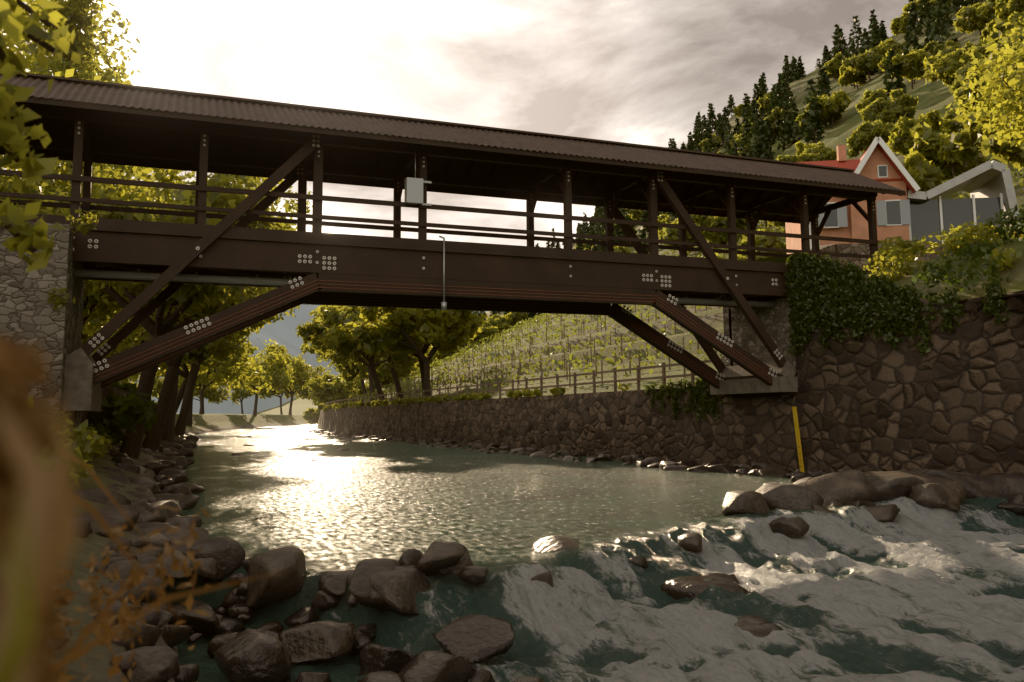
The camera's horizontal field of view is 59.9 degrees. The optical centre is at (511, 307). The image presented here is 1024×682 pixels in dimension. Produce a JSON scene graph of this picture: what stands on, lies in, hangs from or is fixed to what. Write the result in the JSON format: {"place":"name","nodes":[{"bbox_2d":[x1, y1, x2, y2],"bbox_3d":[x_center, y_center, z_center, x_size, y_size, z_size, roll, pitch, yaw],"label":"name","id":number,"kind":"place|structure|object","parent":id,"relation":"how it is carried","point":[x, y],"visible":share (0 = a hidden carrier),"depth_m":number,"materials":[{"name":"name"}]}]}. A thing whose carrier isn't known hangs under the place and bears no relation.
{"place":"outdoors","nodes":[
{"label":"outdoors","id":0,"kind":"place"},
{"bbox_2d":[0,0,90,272],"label":"foliage","id":1,"kind":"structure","parent":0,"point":[14,24],"depth_m":3.10,"materials":[{"name":"green plant"}]},
{"bbox_2d":[0,387,288,681],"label":"stems","id":2,"kind":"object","parent":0,"point":[44,484],"depth_m":0.29,"materials":[{"name":"brown plant"}]},
{"bbox_2d":[129,304,485,413],"bbox_3d":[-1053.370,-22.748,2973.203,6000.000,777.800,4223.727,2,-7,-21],"label":"distant mountains","id":3,"kind":"structure","parent":0,"point":[282,332],"depth_m":1181.22,"materials":[{"name":"grey"}]},
{"bbox_2d":[3,0,908,247],"label":"sky","id":4,"kind":"structure","parent":0,"point":[642,72],"materials":[{"name":"white"}]},
{"bbox_2d":[40,0,1023,681],"bbox_3d":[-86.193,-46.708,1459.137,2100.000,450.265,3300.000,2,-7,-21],"label":"ground","id":5,"kind":"structure","parent":0,"point":[934,96],"depth_m":70.79,"materials":[{"name":"green plant"}]},
{"bbox_2d":[0,335,211,681],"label":"dry fronds","id":6,"kind":"object","parent":5,"relation":"on","point":[21,408],"visible":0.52,"depth_m":0.42,"materials":[{"name":"brown plant"}]},
{"bbox_2d":[0,491,32,681],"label":"green blades","id":7,"kind":"object","parent":6,"relation":"on","point":[13,649],"visible":0.43,"depth_m":0.26,"materials":[{"name":"green plant"}]},
{"bbox_2d":[0,199,1022,485],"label":"shrubs","id":8,"kind":"object","parent":5,"relation":"on","point":[890,255],"visible":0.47,"depth_m":26.78,"materials":[{"name":"green plant"}]},
{"bbox_2d":[0,222,1023,477],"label":"stone wall","id":9,"kind":"structure","parent":5,"relation":"on","point":[952,402],"depth_m":26.53,"materials":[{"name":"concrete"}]},
{"bbox_2d":[0,71,905,388],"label":"covered bridge","id":10,"kind":"structure","parent":9,"relation":"on","point":[88,123],"depth_m":26.47,"materials":[{"name":"brown wood"}]},
{"bbox_2d":[404,152,446,309],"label":"bridge sensors","id":11,"kind":"object","parent":10,"relation":"attached to","point":[413,195],"visible":1,"depth_m":25.20,"materials":[{"name":"silver metal"}]},
{"bbox_2d":[75,269,776,307],"bbox_3d":[-1.161,-0.529,26.718,22.600,0.270,0.300,2,-7,-21],"label":"utility pipe","id":12,"kind":"object","parent":10,"relation":"attached to","point":[132,275],"visible":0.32,"depth_m":24.04,"materials":[{"name":"grey"}]},
{"bbox_2d":[792,407,803,471],"bbox_3d":[9.185,4.464,28.394,0.289,2.592,0.160,2,-7,-21],"label":"staff gauge","id":13,"kind":"object","parent":9,"relation":"attached to","point":[798,440],"visible":0.73,"depth_m":28.39,"materials":[{"name":"yellow"}]},
{"bbox_2d":[0,0,1023,400],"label":"tree leaves","id":14,"kind":"object","parent":5,"relation":"on","point":[448,332],"visible":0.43,"depth_m":72.26,"materials":[{"name":"green plant"}]},
{"bbox_2d":[0,0,1023,424],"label":"tree leaves","id":15,"kind":"object","parent":5,"relation":"on","point":[878,110],"visible":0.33,"depth_m":90.54,"materials":[{"name":"green plant"}]},
{"bbox_2d":[4,4,1023,458],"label":"tree trunks","id":16,"kind":"object","parent":5,"relation":"on","point":[170,400],"visible":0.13,"depth_m":50.85,"materials":[{"name":"brown plant"}]},
{"bbox_2d":[21,204,1023,448],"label":"ivy and dark shrubs","id":17,"kind":"object","parent":5,"relation":"on","point":[842,288],"visible":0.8,"depth_m":26.86,"materials":[{"name":"green plant"}]},
{"bbox_2d":[324,356,724,405],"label":"riverside fence","id":18,"kind":"object","parent":5,"relation":"on","point":[638,368],"visible":0.69,"depth_m":47.19,"materials":[{"name":"brown wood"}]},
{"bbox_2d":[42,429,1023,681],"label":"boulders","id":19,"kind":"object","parent":5,"relation":"on","point":[272,651],"visible":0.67,"depth_m":10.93,"materials":[{"name":"grey stone"}]},
{"bbox_2d":[351,0,977,399],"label":"conifer forest","id":20,"kind":"object","parent":5,"relation":"on","point":[763,140],"visible":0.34,"depth_m":249.79,"materials":[{"name":"green plant"}]},
{"bbox_2d":[348,154,1023,402],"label":"vineyard rows","id":21,"kind":"object","parent":5,"relation":"on","point":[576,347],"visible":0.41,"depth_m":90.43,"materials":[{"name":"green plant"}]},
{"bbox_2d":[363,163,1009,399],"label":"vineyard posts","id":22,"kind":"object","parent":5,"relation":"on","point":[519,368],"visible":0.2,"depth_m":83.20,"materials":[{"name":"brown wood"}]},
{"bbox_2d":[524,0,978,324],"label":"tree trunks","id":23,"kind":"object","parent":5,"relation":"on","point":[791,100],"visible":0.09,"depth_m":246.79,"materials":[{"name":"brown plant"}]},
{"bbox_2d":[756,241,945,268],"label":"garden retaining wall","id":24,"kind":"structure","parent":5,"relation":"on","point":[859,248],"depth_m":40.57,"materials":[{"name":"stone"}]},
{"bbox_2d":[785,137,1020,253],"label":"house","id":25,"kind":"structure","parent":5,"relation":"on","point":[988,186],"depth_m":50.91,"materials":[{"name":"orange paint"}]},
{"bbox_2d":[161,424,1023,681],"bbox_3d":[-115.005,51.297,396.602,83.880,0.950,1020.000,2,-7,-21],"label":"river","id":26,"kind":"structure","parent":0,"point":[913,591],"depth_m":13.41,"materials":[{"name":"liquid"}]}
]}

